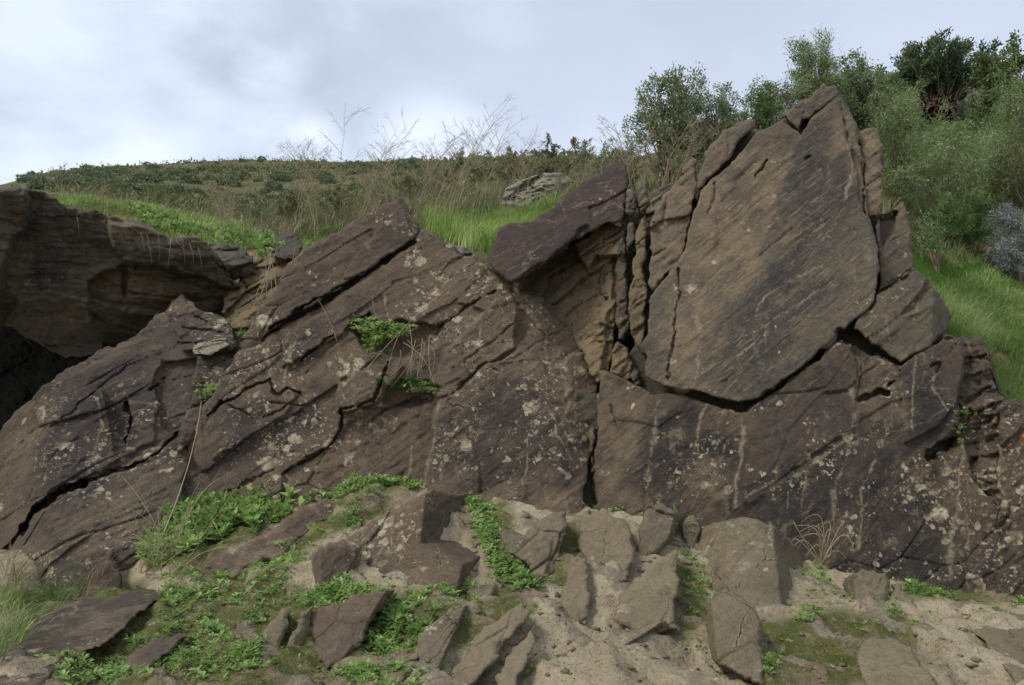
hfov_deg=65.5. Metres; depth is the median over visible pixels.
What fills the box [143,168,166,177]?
shrub
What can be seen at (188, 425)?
gully rock
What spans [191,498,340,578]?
foreground rock
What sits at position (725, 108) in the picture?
tall shrub
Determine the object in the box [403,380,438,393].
herbs
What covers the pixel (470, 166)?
dry weed
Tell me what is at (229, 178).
shrub
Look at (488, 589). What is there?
foreground stone
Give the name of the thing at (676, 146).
dry weed
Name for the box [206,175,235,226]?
dry weed
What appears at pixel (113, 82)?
sky
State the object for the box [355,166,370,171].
shrub
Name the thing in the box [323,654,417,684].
foreground rock
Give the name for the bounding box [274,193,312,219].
hillside shrub
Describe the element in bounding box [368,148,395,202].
dry weed
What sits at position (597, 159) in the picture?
dry weed
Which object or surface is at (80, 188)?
dry grass
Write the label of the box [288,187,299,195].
shrub
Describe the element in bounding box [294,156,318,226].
dry weed
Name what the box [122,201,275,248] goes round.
herbs
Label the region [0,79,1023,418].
hillside
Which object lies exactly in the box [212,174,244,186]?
shrub
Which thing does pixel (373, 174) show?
dry weed
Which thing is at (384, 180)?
dry weed
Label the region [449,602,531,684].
foreground rock
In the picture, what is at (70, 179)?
shrub
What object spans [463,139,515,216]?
dry weed
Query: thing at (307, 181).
dry weed
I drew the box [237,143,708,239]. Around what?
dry grass
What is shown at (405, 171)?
dry weed
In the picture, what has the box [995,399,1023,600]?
outcrop block
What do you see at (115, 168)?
shrub
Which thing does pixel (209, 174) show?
shrub
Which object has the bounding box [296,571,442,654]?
herbs
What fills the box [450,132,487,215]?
dry weed
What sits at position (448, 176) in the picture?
dry weed
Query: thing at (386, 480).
herbs
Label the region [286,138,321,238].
dry weed
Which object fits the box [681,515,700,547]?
foreground stone
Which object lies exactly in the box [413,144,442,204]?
dry weed
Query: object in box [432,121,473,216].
dry weed
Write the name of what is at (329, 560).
foreground rock
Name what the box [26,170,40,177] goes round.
shrub
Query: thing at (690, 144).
dry weed
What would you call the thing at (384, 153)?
dry weed
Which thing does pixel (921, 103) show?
shrub
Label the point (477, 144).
dry weed
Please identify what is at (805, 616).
herbs
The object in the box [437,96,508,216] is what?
dry weed
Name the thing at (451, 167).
dry weed
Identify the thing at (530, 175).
dry weed
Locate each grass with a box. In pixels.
[0,532,148,661]
[0,557,90,659]
[45,159,480,218]
[52,487,365,684]
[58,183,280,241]
[58,191,271,252]
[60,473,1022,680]
[179,483,294,527]
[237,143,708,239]
[290,220,349,247]
[417,179,639,252]
[570,172,638,190]
[636,175,697,191]
[879,114,1023,281]
[916,245,1023,400]
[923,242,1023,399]
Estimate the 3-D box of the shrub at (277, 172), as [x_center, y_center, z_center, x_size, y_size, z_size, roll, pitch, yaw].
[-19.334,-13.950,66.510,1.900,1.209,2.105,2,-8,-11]
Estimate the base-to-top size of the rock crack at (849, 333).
3.998 m
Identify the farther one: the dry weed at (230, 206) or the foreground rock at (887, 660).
the dry weed at (230, 206)
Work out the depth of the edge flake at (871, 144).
5.96 m
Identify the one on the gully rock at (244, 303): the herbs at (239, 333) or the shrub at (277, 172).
the herbs at (239, 333)
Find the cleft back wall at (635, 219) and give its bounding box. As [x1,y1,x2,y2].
[597,179,698,392]
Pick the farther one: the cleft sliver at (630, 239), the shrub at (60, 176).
the shrub at (60, 176)
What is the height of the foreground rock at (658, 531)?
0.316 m
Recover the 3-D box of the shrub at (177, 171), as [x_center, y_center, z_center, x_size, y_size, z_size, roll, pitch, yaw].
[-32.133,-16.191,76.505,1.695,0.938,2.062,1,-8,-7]
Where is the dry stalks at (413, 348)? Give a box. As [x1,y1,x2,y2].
[387,326,434,385]
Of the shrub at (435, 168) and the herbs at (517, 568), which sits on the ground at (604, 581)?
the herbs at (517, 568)
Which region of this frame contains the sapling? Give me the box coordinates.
[907,206,948,272]
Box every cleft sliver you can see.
[610,342,632,379]
[614,229,629,340]
[625,189,636,216]
[626,222,634,252]
[628,218,648,355]
[630,362,640,385]
[636,181,650,213]
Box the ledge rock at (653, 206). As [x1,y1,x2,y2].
[645,185,673,223]
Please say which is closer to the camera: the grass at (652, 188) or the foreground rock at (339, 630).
the foreground rock at (339, 630)
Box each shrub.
[15,174,31,182]
[19,174,30,182]
[25,174,58,189]
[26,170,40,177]
[26,172,44,180]
[26,175,56,187]
[46,173,68,182]
[58,174,87,186]
[61,173,84,181]
[70,165,101,176]
[85,169,112,180]
[85,177,102,182]
[91,165,113,173]
[106,175,124,184]
[110,181,131,189]
[111,167,125,173]
[115,182,149,193]
[121,176,144,185]
[130,171,163,182]
[137,181,153,192]
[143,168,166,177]
[146,163,161,168]
[160,185,176,192]
[168,168,183,176]
[169,183,193,193]
[176,173,203,184]
[185,167,198,173]
[191,186,204,193]
[203,173,215,179]
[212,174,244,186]
[220,173,240,182]
[225,170,243,179]
[233,168,251,178]
[239,164,255,171]
[242,201,271,220]
[260,188,272,192]
[264,180,282,189]
[269,170,291,179]
[271,173,295,180]
[274,192,287,199]
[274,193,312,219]
[288,170,303,178]
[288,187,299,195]
[308,162,320,168]
[310,169,334,178]
[314,172,328,178]
[315,183,357,219]
[317,175,336,183]
[346,182,361,190]
[351,169,361,174]
[352,181,404,210]
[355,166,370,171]
[363,163,379,168]
[379,177,394,187]
[385,160,403,169]
[392,167,435,200]
[392,171,404,175]
[398,158,421,169]
[419,160,463,189]
[431,166,451,175]
[443,147,479,169]
[467,154,498,181]
[483,146,518,168]
[491,156,528,185]
[516,152,560,178]
[522,132,570,163]
[539,151,577,174]
[560,136,596,164]
[570,154,602,179]
[592,136,633,169]
[592,149,618,175]
[599,137,644,192]
[622,60,707,186]
[681,74,761,169]
[714,74,789,140]
[763,79,805,123]
[782,23,861,108]
[833,47,902,132]
[858,75,948,208]
[858,82,923,155]
[868,66,913,109]
[882,112,982,189]
[883,95,998,220]
[886,92,927,138]
[913,96,924,115]
[921,117,1023,218]
[926,181,1005,251]
[949,84,1022,133]
[952,113,1021,179]
[964,73,1023,148]
[967,50,1023,204]
[982,107,1023,232]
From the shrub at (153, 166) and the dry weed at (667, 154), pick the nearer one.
the dry weed at (667, 154)
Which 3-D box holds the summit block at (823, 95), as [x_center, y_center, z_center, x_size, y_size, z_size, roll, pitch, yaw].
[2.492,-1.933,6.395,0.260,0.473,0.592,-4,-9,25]
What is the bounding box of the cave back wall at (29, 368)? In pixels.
[0,326,92,430]
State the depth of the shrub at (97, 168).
77.65 m
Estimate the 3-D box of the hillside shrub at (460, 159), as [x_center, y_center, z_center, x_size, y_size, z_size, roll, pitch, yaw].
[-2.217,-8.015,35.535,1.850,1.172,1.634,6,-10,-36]
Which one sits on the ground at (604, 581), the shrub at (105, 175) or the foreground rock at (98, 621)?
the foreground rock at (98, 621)
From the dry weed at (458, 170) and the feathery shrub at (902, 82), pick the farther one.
the feathery shrub at (902, 82)
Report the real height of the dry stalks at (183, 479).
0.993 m
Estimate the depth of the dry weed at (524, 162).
9.46 m
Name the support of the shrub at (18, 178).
on the hillside
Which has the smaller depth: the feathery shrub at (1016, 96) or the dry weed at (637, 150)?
the dry weed at (637, 150)
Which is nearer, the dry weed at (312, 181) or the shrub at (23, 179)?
the dry weed at (312, 181)
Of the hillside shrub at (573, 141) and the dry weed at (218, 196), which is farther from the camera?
the hillside shrub at (573, 141)
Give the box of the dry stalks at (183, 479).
[148,401,201,566]
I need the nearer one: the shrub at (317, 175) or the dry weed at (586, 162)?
the dry weed at (586, 162)
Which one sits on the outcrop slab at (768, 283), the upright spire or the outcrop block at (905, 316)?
the upright spire
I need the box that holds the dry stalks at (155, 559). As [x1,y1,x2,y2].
[107,465,238,578]
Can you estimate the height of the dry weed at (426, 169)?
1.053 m
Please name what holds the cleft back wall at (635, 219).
on the hillside
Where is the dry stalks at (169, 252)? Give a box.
[77,219,201,268]
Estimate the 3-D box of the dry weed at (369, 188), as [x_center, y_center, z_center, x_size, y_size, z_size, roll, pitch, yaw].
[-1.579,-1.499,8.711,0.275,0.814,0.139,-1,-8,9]
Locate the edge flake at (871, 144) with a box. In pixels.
[857,127,882,216]
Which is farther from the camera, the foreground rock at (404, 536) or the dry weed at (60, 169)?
the dry weed at (60, 169)
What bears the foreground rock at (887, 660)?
on the ground at (604, 581)
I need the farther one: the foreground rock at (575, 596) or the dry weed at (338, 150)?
the dry weed at (338, 150)
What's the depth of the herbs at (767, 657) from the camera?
3.38 m
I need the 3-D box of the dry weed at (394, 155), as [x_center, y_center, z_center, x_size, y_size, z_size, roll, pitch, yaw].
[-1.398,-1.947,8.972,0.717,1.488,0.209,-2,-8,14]
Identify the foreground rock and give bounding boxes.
[0,586,162,684]
[85,547,121,594]
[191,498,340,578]
[257,608,290,653]
[308,539,361,591]
[310,590,394,670]
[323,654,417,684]
[347,489,479,596]
[417,605,467,669]
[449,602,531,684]
[495,630,535,684]
[499,511,566,581]
[561,556,590,622]
[577,507,635,577]
[611,548,680,632]
[617,620,667,647]
[636,503,683,555]
[697,517,803,606]
[706,589,763,684]
[842,569,889,602]
[857,636,935,684]
[951,599,1023,682]
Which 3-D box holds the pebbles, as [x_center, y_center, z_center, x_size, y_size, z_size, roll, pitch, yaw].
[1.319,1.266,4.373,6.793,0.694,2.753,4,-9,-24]
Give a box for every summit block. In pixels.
[781,98,806,130]
[803,83,838,118]
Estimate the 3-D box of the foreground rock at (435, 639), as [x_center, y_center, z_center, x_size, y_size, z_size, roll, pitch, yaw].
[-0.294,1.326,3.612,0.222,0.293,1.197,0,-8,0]
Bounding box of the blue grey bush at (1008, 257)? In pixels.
[981,198,1023,281]
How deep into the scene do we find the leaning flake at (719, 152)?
6.12 m
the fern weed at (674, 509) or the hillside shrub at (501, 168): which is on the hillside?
the hillside shrub at (501, 168)
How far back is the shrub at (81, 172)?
56.18 m
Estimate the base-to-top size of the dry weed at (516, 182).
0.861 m
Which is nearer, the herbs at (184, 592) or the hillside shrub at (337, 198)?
the herbs at (184, 592)
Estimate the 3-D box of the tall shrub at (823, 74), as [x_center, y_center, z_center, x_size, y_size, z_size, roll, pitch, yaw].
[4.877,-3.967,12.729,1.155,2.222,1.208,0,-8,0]
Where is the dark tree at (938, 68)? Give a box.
[874,26,1003,112]
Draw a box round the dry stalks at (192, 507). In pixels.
[171,478,219,558]
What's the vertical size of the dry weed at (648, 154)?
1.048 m
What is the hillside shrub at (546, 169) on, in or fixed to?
on the hillside
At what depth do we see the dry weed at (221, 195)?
8.73 m
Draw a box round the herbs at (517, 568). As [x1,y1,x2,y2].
[463,495,552,589]
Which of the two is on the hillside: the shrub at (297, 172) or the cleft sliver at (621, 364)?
the shrub at (297, 172)
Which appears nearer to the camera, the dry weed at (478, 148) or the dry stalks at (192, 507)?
the dry stalks at (192, 507)
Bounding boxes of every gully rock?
[177,360,210,454]
[222,248,303,352]
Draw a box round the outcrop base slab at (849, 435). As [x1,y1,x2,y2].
[586,334,1001,593]
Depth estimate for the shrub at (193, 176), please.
57.81 m
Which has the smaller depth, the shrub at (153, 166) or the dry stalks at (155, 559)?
the dry stalks at (155, 559)
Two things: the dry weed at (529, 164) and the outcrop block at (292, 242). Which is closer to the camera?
the outcrop block at (292, 242)
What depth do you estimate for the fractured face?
6.26 m
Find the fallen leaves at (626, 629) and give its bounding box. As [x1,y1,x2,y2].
[103,552,995,679]
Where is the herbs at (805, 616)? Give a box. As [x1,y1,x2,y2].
[787,561,935,624]
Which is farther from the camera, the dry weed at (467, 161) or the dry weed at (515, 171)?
the dry weed at (515, 171)
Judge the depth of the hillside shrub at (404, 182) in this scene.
14.43 m
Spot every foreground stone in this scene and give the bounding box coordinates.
[123,632,188,672]
[288,606,312,646]
[468,582,495,600]
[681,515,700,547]
[889,583,916,607]
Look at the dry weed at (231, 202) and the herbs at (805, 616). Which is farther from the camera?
the dry weed at (231, 202)
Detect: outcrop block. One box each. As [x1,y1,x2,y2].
[209,242,253,280]
[271,231,302,259]
[854,267,951,361]
[875,201,914,293]
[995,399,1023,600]
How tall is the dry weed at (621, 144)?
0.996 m
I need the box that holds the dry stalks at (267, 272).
[256,247,294,293]
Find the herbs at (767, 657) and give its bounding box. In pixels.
[678,548,785,672]
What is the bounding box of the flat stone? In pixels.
[192,338,229,354]
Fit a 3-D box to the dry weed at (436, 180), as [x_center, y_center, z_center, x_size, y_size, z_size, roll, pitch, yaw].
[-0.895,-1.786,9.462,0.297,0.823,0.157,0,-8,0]
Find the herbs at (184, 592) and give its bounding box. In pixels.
[34,556,304,684]
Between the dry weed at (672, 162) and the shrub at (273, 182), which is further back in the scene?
the shrub at (273, 182)
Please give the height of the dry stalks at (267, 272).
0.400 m
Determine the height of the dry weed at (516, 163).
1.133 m
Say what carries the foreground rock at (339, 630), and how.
on the ground at (604, 581)
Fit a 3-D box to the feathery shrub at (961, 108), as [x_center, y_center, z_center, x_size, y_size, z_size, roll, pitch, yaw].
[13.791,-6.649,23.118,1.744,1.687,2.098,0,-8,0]
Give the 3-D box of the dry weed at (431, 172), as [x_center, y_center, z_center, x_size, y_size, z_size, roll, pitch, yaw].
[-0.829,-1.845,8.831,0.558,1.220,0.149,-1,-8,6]
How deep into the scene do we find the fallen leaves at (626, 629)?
3.53 m
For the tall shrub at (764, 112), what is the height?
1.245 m
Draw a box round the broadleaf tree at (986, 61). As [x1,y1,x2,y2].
[967,29,1023,130]
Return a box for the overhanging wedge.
[487,161,627,283]
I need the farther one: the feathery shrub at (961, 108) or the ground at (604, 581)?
the feathery shrub at (961, 108)
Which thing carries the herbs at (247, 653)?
on the ground at (604, 581)
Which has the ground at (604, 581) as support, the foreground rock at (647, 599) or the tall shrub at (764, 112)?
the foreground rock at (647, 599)
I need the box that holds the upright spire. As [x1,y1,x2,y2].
[648,157,697,290]
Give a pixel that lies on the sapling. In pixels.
(934, 244)
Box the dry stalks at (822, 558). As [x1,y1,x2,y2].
[792,514,853,564]
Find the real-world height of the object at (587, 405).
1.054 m
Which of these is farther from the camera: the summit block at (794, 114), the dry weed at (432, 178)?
the dry weed at (432, 178)
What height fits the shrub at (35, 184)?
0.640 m
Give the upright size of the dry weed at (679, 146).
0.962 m
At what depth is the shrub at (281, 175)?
64.50 m
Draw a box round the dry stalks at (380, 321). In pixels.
[317,277,460,367]
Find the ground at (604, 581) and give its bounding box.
[0,481,1023,684]
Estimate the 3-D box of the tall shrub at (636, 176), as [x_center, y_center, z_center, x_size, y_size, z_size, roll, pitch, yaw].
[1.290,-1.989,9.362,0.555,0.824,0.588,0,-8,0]
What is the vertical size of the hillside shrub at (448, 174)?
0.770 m
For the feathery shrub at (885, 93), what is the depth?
14.47 m
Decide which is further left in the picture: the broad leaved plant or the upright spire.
the broad leaved plant
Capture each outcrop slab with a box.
[0,293,238,592]
[182,229,597,513]
[242,197,418,340]
[639,91,879,401]
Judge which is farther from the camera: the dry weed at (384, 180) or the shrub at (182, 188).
the shrub at (182, 188)
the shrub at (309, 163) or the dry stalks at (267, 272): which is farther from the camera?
the shrub at (309, 163)
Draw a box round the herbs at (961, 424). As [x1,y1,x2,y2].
[952,406,976,443]
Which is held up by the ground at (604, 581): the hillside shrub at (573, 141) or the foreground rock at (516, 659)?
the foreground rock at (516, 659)
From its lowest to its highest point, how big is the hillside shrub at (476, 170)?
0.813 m
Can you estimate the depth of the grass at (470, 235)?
8.47 m
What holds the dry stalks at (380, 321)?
on the outcrop slab at (306, 402)
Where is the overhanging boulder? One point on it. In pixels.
(93, 282)
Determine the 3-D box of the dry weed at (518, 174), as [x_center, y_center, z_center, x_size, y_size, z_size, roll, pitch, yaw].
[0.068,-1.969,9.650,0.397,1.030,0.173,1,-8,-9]
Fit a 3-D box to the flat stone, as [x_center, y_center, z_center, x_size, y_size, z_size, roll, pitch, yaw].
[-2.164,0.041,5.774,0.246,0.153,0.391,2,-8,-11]
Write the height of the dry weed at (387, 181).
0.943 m
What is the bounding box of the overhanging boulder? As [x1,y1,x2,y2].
[0,185,239,357]
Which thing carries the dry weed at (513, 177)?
on the hillside
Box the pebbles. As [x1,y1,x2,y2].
[69,509,1023,684]
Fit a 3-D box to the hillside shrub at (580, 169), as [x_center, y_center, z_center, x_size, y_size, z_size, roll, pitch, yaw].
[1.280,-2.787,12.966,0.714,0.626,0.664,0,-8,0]
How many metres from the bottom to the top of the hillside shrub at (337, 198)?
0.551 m
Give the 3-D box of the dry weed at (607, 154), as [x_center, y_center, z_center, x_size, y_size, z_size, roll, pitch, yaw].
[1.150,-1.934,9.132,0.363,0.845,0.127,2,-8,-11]
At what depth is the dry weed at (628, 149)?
8.49 m
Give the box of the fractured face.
[513,205,628,382]
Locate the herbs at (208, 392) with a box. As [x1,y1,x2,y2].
[194,381,216,400]
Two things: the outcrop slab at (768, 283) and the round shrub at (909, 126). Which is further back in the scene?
the round shrub at (909, 126)
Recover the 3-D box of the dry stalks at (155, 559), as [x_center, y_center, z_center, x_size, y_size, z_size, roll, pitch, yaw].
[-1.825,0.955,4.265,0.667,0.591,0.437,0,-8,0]
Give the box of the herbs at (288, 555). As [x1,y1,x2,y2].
[249,483,390,570]
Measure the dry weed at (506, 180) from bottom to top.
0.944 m
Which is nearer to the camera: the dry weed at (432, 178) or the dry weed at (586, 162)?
the dry weed at (432, 178)
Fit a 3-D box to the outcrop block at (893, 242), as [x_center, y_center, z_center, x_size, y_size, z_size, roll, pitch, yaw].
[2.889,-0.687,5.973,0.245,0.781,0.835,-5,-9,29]
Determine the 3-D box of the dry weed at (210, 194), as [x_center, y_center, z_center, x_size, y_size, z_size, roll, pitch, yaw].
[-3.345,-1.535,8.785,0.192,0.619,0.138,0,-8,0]
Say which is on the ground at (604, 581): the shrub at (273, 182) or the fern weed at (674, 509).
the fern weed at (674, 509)
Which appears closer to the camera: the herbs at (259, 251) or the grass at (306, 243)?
the herbs at (259, 251)
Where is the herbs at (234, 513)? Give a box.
[128,483,307,566]
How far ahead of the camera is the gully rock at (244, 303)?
6.42 m
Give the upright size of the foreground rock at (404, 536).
0.544 m
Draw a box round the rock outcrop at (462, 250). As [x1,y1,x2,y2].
[446,244,474,255]
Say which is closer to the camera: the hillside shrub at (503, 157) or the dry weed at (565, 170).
the dry weed at (565, 170)
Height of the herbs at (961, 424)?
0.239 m
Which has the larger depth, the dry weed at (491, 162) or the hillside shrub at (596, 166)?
the hillside shrub at (596, 166)
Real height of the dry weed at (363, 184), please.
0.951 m
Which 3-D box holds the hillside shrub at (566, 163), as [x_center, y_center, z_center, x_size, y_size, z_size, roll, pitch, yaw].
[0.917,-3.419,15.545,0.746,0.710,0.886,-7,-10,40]
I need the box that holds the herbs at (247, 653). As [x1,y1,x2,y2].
[214,560,484,684]
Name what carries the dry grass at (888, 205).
on the hillside
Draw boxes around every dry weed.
[49,161,65,197]
[199,190,216,223]
[204,176,216,215]
[205,166,231,227]
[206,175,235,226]
[206,181,229,223]
[208,197,224,234]
[211,198,226,237]
[213,181,245,229]
[213,184,247,242]
[215,174,238,231]
[216,173,244,225]
[217,179,239,229]
[218,205,235,241]
[220,190,233,226]
[276,144,319,236]
[280,133,321,235]
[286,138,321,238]
[289,140,329,238]
[290,148,319,241]
[292,148,321,228]
[293,151,318,221]
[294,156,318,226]
[296,146,326,226]
[299,148,331,236]
[316,102,368,205]
[336,153,381,209]
[339,169,378,210]
[347,123,406,216]
[353,133,410,214]
[353,159,392,206]
[354,149,387,210]
[354,171,378,211]
[357,173,387,208]
[362,114,412,213]
[365,154,403,202]
[366,107,418,209]
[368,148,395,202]
[373,151,405,197]
[373,159,411,207]
[386,146,419,198]
[409,120,470,215]
[409,142,451,210]
[413,127,459,219]
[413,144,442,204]
[414,141,444,219]
[415,151,447,208]
[416,139,460,219]
[419,135,457,207]
[419,160,438,211]
[427,162,446,204]
[428,128,482,228]
[429,134,470,230]
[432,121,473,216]
[433,138,487,227]
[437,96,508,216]
[438,116,511,226]
[446,139,488,214]
[449,94,516,221]
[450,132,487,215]
[455,103,495,217]
[459,126,502,220]
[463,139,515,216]
[464,145,514,218]
[472,122,511,221]
[475,115,528,220]
[493,151,523,217]
[494,130,538,213]
[499,144,530,218]
[499,153,536,214]
[501,147,535,216]
[505,142,533,208]
[509,123,540,200]
[519,134,545,207]
[520,152,545,207]
[521,160,545,208]
[548,146,579,195]
[552,151,577,202]
[553,142,580,198]
[564,143,586,194]
[571,152,594,184]
[572,146,596,179]
[588,139,610,176]
[591,127,612,173]
[595,122,638,188]
[597,139,623,165]
[599,118,645,188]
[599,119,643,185]
[599,124,630,171]
[615,130,646,190]
[617,136,650,169]
[618,146,637,175]
[622,114,659,189]
[627,125,663,179]
[632,127,657,178]
[635,102,665,185]
[637,125,659,175]
[653,119,699,186]
[654,114,694,187]
[658,128,687,186]
[663,137,681,185]
[664,114,700,184]
[672,122,706,180]
[676,116,700,180]
[689,118,712,158]
[704,107,732,143]
[706,120,730,144]
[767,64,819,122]
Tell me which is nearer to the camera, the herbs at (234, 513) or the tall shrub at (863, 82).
the herbs at (234, 513)
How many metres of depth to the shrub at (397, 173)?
50.26 m
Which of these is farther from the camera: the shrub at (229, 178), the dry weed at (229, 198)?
the shrub at (229, 178)
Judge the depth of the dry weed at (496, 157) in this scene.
9.03 m
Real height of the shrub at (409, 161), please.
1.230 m
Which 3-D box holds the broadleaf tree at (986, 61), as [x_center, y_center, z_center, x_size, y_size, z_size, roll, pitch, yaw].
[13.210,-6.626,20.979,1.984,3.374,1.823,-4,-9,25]
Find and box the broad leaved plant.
[374,371,419,388]
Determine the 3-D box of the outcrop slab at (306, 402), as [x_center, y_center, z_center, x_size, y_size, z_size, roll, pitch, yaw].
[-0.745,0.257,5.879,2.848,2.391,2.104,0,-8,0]
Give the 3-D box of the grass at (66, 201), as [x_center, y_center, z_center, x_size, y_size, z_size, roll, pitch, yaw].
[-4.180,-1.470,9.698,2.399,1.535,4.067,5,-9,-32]
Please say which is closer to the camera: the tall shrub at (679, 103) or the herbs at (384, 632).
the herbs at (384, 632)
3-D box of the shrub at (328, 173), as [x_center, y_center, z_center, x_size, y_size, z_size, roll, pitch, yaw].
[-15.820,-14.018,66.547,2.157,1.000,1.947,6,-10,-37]
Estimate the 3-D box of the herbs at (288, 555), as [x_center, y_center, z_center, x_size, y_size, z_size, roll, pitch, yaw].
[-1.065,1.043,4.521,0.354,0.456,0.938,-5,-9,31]
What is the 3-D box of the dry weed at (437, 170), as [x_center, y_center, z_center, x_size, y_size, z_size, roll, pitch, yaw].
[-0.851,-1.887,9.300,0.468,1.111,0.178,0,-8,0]
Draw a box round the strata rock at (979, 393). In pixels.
[957,335,1023,537]
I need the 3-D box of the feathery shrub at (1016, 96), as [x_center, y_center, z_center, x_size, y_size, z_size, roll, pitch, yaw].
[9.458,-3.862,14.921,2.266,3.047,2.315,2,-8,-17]
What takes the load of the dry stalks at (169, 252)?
on the overhanging boulder
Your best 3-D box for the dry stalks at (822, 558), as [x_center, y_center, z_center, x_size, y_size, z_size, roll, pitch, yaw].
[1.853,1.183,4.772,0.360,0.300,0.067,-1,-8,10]
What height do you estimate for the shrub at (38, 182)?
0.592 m
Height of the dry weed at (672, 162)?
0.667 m
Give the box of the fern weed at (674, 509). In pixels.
[673,504,701,531]
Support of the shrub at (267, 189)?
on the hillside
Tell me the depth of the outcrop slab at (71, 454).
5.01 m
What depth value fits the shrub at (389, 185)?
25.88 m
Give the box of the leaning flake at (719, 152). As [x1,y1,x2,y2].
[696,119,755,190]
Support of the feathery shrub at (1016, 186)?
on the hillside
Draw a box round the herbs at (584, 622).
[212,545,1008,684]
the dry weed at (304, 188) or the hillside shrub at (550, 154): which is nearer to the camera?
the dry weed at (304, 188)
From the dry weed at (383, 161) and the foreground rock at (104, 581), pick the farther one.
the dry weed at (383, 161)
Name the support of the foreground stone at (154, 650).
on the ground at (604, 581)
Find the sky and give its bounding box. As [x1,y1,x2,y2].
[0,0,1023,184]
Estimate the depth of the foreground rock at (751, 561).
4.30 m
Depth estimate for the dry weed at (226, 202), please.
8.31 m
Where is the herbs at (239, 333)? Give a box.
[234,326,249,337]
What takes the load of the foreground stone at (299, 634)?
on the ground at (604, 581)
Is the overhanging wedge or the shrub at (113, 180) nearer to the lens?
the overhanging wedge
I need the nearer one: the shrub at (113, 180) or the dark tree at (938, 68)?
the dark tree at (938, 68)
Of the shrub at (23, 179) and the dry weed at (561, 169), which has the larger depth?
the shrub at (23, 179)
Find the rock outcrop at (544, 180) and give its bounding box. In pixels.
[502,172,576,210]
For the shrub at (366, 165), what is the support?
on the hillside
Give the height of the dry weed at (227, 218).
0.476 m
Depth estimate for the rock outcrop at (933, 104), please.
24.43 m
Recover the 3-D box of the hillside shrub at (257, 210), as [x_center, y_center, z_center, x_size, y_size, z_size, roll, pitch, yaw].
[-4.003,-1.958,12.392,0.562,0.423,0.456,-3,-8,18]
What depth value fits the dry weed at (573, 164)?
9.74 m
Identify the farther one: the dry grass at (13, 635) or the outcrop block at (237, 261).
the outcrop block at (237, 261)
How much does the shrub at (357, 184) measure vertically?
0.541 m
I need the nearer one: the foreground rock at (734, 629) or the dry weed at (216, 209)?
the foreground rock at (734, 629)
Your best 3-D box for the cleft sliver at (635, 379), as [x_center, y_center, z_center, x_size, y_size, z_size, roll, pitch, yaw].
[0.896,0.259,5.880,0.092,0.199,0.512,-1,-8,6]
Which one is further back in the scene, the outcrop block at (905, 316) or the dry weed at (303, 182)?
the dry weed at (303, 182)
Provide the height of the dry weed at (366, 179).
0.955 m
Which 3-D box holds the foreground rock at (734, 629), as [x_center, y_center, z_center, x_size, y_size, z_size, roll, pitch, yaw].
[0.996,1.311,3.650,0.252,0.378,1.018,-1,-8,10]
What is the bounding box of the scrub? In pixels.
[37,149,577,213]
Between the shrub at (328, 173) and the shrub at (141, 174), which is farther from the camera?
the shrub at (328, 173)
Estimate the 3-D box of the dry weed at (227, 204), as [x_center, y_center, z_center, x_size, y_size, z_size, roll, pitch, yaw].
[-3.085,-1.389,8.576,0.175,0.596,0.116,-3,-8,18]
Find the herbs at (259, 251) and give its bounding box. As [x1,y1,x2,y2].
[254,234,284,257]
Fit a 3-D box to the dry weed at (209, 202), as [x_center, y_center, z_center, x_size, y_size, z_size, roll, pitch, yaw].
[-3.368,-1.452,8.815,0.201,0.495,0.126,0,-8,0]
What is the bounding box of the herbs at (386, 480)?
[296,470,424,502]
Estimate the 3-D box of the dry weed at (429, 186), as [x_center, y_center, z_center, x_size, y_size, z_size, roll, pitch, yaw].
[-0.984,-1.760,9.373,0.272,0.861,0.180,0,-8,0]
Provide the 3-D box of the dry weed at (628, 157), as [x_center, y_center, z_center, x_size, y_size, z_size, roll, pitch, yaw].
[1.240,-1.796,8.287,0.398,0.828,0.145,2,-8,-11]
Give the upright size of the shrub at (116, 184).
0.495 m
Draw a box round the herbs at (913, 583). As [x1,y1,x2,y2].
[897,578,1023,605]
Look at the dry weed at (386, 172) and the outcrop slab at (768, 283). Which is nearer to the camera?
the outcrop slab at (768, 283)
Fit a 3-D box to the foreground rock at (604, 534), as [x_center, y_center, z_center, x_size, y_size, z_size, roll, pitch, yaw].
[0.523,1.157,4.625,0.329,0.375,1.092,0,-8,0]
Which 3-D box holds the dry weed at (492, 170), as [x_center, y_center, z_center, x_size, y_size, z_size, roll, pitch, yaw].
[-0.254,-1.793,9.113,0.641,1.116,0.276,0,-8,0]
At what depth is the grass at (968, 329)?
7.41 m
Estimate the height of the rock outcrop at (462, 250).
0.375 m
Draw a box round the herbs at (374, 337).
[344,316,418,352]
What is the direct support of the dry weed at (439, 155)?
on the hillside
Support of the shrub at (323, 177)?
on the hillside
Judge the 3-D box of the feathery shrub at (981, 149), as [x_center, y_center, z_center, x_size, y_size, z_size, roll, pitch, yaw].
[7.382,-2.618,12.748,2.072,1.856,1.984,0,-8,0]
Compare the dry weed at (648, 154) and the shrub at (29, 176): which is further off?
the shrub at (29, 176)
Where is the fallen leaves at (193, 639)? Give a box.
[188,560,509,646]
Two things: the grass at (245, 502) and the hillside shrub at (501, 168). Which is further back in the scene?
the hillside shrub at (501, 168)
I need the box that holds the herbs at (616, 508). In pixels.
[591,500,624,511]

